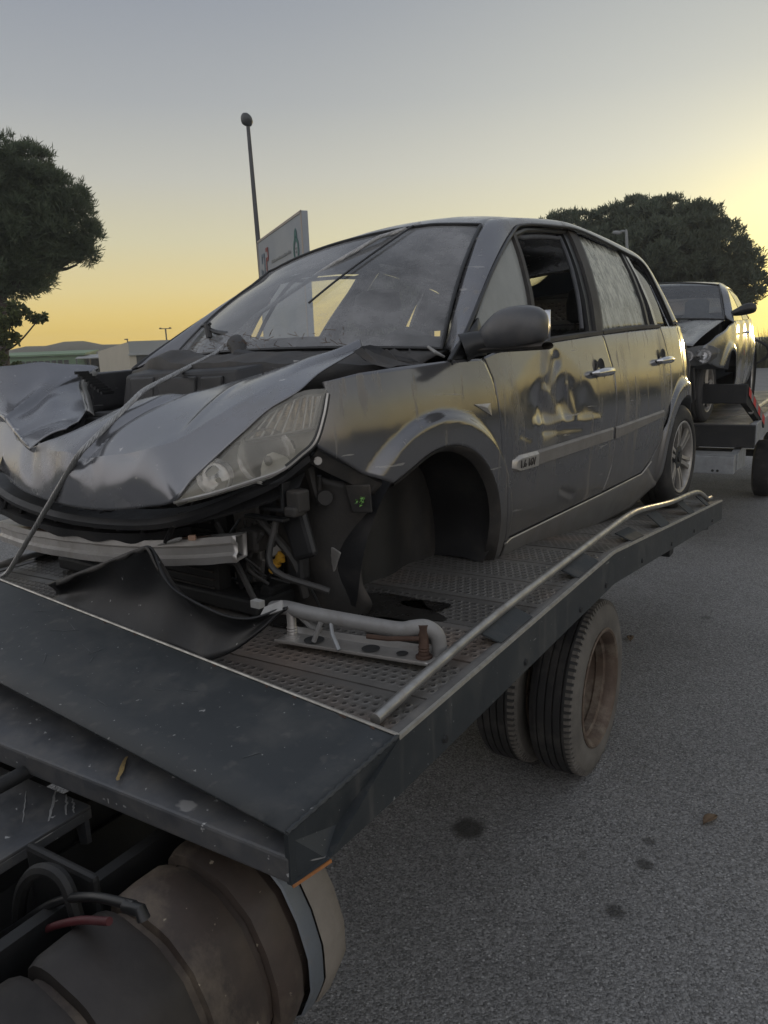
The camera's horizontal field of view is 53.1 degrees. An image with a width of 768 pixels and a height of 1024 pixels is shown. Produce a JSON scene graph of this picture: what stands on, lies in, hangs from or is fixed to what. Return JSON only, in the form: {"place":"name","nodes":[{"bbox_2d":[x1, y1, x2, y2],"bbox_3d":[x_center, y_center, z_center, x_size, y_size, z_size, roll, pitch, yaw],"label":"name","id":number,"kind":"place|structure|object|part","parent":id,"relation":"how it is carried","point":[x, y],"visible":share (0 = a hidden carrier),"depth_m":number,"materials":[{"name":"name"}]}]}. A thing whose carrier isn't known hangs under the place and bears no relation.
{"place":"outdoors","nodes":[
{"label":"outdoors","id":0,"kind":"place"},
{"bbox_2d":[9,341,119,353],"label":"hill","id":1,"kind":"structure","parent":0,"point":[73,345],"depth_m":245.10,"materials":[{"name":"green plant"}]},
{"bbox_2d":[75,354,99,371],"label":"open shelter","id":2,"kind":"object","parent":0,"point":[92,359],"visible":0.17,"depth_m":95.48,"materials":[{"name":"white metal"}]},
{"bbox_2d":[0,368,767,1023],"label":"road","id":3,"kind":"structure","parent":0,"point":[474,878],"depth_m":2.87,"materials":[{"name":"grey asphalt"}]},
{"bbox_2d":[241,113,259,272],"bbox_3d":[-3.888,-7.490,23.657,0.415,8.856,0.364,4,14,27],"label":"street lamp","id":4,"kind":"object","parent":3,"relation":"on","point":[246,120],"visible":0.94,"depth_m":23.06,"materials":[{"name":"grey metal"}]},
{"bbox_2d":[257,210,314,338],"bbox_3d":[-2.252,-4.106,17.648,0.145,4.610,4.413,-7,13,-19],"label":"sign board","id":5,"kind":"object","parent":3,"relation":"on","point":[283,242],"visible":0.55,"depth_m":16.64,"materials":[{"name":"white metal"}]},
{"bbox_2d":[0,490,722,1023],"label":"tow truck","id":6,"kind":"object","parent":3,"relation":"on","point":[182,840],"visible":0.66,"depth_m":1.74,"materials":[{"name":"metal"}]},
{"bbox_2d":[48,545,287,660],"bbox_3d":[-0.666,0.229,2.154,1.108,0.279,0.080,7,14,36],"label":"bumper fragment","id":7,"kind":"object","parent":6,"relation":"on","point":[138,590],"visible":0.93,"depth_m":2.15,"materials":[{"name":"black plastic"}]},
{"bbox_2d":[0,216,695,615],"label":"wrecked car","id":8,"kind":"object","parent":6,"relation":"on","point":[510,408],"visible":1,"depth_m":2.77,"materials":[{"name":"grey paint"}]},
{"bbox_2d":[0,222,423,578],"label":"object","id":9,"kind":"object","parent":8,"relation":"on","point":[87,445],"visible":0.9,"depth_m":2.67,"materials":[{"name":"metal"}]},
{"bbox_3d":[-0.606,-0.705,4.087,0.374,1.197,1.563,7,14,36],"label":"front door","id":10,"kind":"part","parent":8,"relation":"part of","materials":[{"name":"grey paint"}]},
{"bbox_2d":[355,496,364,506],"bbox_3d":[-0.067,-0.032,2.245,0.042,0.033,0.031,7,14,36],"label":"green leaf scrap","id":11,"kind":"object","parent":8,"relation":"attached to","point":[361,498],"visible":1,"depth_m":2.25,"materials":[{"name":"green plant"}]},
{"bbox_2d":[308,225,413,303],"bbox_3d":[-0.082,-1.001,3.083,0.529,0.319,0.018,-11,15,-34],"label":"windshield wiper","id":12,"kind":"object","parent":8,"relation":"attached to","point":[354,266],"visible":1,"depth_m":3.06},
{"bbox_3d":[0.010,-0.903,4.906,0.335,1.160,0.965,7,14,36],"label":"rear door","id":13,"kind":"part","parent":8,"relation":"part of","materials":[{"name":"grey paint"}]},
{"bbox_3d":[0.593,-0.601,3.193,0.374,1.272,1.563,7,14,36],"label":"front door","id":14,"kind":"part","parent":8,"relation":"part of","materials":[{"name":"grey paint"}]},
{"bbox_3d":[0.954,-0.426,3.581,0.087,0.850,2.200,7,14,36],"label":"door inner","id":15,"kind":"part","parent":8,"relation":"part of","materials":[{"name":"grey metal"}]},
{"bbox_3d":[1.190,-1.364,5.146,1.400,0.460,0.480,7,14,36],"label":"rear window","id":16,"kind":"part","parent":8,"relation":"part of","materials":[{"name":"black glass"}]},
{"bbox_3d":[1.226,-0.797,4.000,0.335,1.235,0.965,7,14,36],"label":"rear door","id":17,"kind":"part","parent":8,"relation":"part of","materials":[{"name":"grey paint"}]},
{"bbox_2d":[268,600,446,665],"bbox_3d":[-0.097,0.316,2.062,0.544,0.109,0.104,4,13,26],"label":"tube bracket","id":18,"kind":"object","parent":6,"relation":"on","point":[390,646],"visible":0.91,"depth_m":2.03,"materials":[{"name":"metal"}]},
{"bbox_2d":[612,229,628,248],"bbox_3d":[9.697,-8.333,31.507,0.785,6.173,0.167,0,12,9],"label":"street lamp","id":19,"kind":"object","parent":3,"relation":"on","point":[626,236],"visible":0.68,"depth_m":30.86,"materials":[{"name":"grey metal"}]},
{"bbox_2d":[627,635,633,641],"bbox_3d":[1.567,0.799,4.886,0.044,0.021,0.090,1,12,15],"label":"dry leaf","id":20,"kind":"object","parent":3,"relation":"on","point":[630,637],"visible":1,"depth_m":4.88,"materials":[{"name":"brown plant"}]},
{"bbox_2d":[703,813,717,824],"bbox_3d":[1.284,1.207,3.024,0.090,0.021,0.044,-10,14,-33],"label":"dry leaf","id":21,"kind":"object","parent":3,"relation":"on","point":[708,817],"visible":1,"depth_m":3.02,"materials":[{"name":"brown plant"}]},
{"bbox_2d":[693,383,767,495],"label":"car trailer","id":22,"kind":"object","parent":3,"relation":"on","point":[736,422],"visible":0.25,"depth_m":6.88,"materials":[{"name":"metal"}]},
{"bbox_2d":[650,282,767,421],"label":"dark saloon","id":23,"kind":"object","parent":22,"relation":"on","point":[715,324],"visible":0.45,"depth_m":7.43,"materials":[{"name":"grey paint"}]},
{"bbox_2d":[657,298,742,319],"bbox_3d":[3.692,-2.481,9.475,1.360,0.270,0.600,5,14,29],"label":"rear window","id":24,"kind":"structure","parent":23,"relation":"in","point":[677,306],"depth_m":9.36,"materials":[{"name":"grey glass"}]},
{"bbox_2d":[728,290,750,383],"bbox_3d":[3.507,-1.733,7.735,0.260,1.075,1.050,5,14,29],"label":"front door","id":25,"kind":"structure","parent":23,"relation":"in","point":[741,328],"depth_m":7.75,"materials":[{"name":"grey paint"}]},
{"bbox_2d":[728,289,754,382],"bbox_3d":[3.980,-1.929,8.571,0.242,1.075,0.970,5,14,29],"label":"rear door","id":26,"kind":"structure","parent":23,"relation":"in","point":[750,340],"depth_m":8.43,"materials":[{"name":"grey paint"}]},
{"bbox_2d":[0,0,767,349],"label":"sky","id":27,"kind":"structure","parent":0,"point":[367,116],"materials":[{"name":"blue"}]},
{"label":"ground","id":28,"kind":"structure","parent":0,"visible":0},
{"bbox_2d":[0,299,48,365],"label":"broadleaf shrub","id":29,"kind":"object","parent":28,"relation":"on","point":[14,315],"visible":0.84,"depth_m":19.34,"materials":[{"name":"green plant"}]},
{"bbox_2d":[9,350,98,364],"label":"green shed","id":30,"kind":"structure","parent":28,"relation":"on","point":[64,357],"depth_m":93.44,"materials":[{"name":"green metal"}]},
{"bbox_2d":[0,128,110,365],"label":"pine tree","id":31,"kind":"object","parent":28,"relation":"on","point":[44,239],"visible":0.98,"depth_m":25.46,"materials":[{"name":"green plant"}]},
{"bbox_2d":[159,327,171,339],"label":"floodlight pole","id":32,"kind":"object","parent":28,"relation":"on","point":[166,331],"visible":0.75,"depth_m":103.15,"materials":[{"name":"grey metal"}]},
{"bbox_2d":[98,337,263,371],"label":"warehouse","id":33,"kind":"structure","parent":28,"relation":"on","point":[127,355],"depth_m":71.97,"materials":[{"name":"white metal"}]},
{"bbox_2d":[136,355,147,362],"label":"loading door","id":34,"kind":"structure","parent":33,"relation":"in","point":[139,357],"depth_m":71.12,"materials":[{"name":"grey metal"}]},
{"bbox_2d":[538,191,767,304],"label":"pine tree","id":35,"kind":"object","parent":28,"relation":"on","point":[687,241],"visible":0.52,"depth_m":38.71,"materials":[{"name":"green plant"}]},
{"bbox_2d":[754,329,767,367],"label":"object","id":36,"kind":"structure","parent":28,"relation":"on","point":[761,352],"depth_m":43.17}
]}

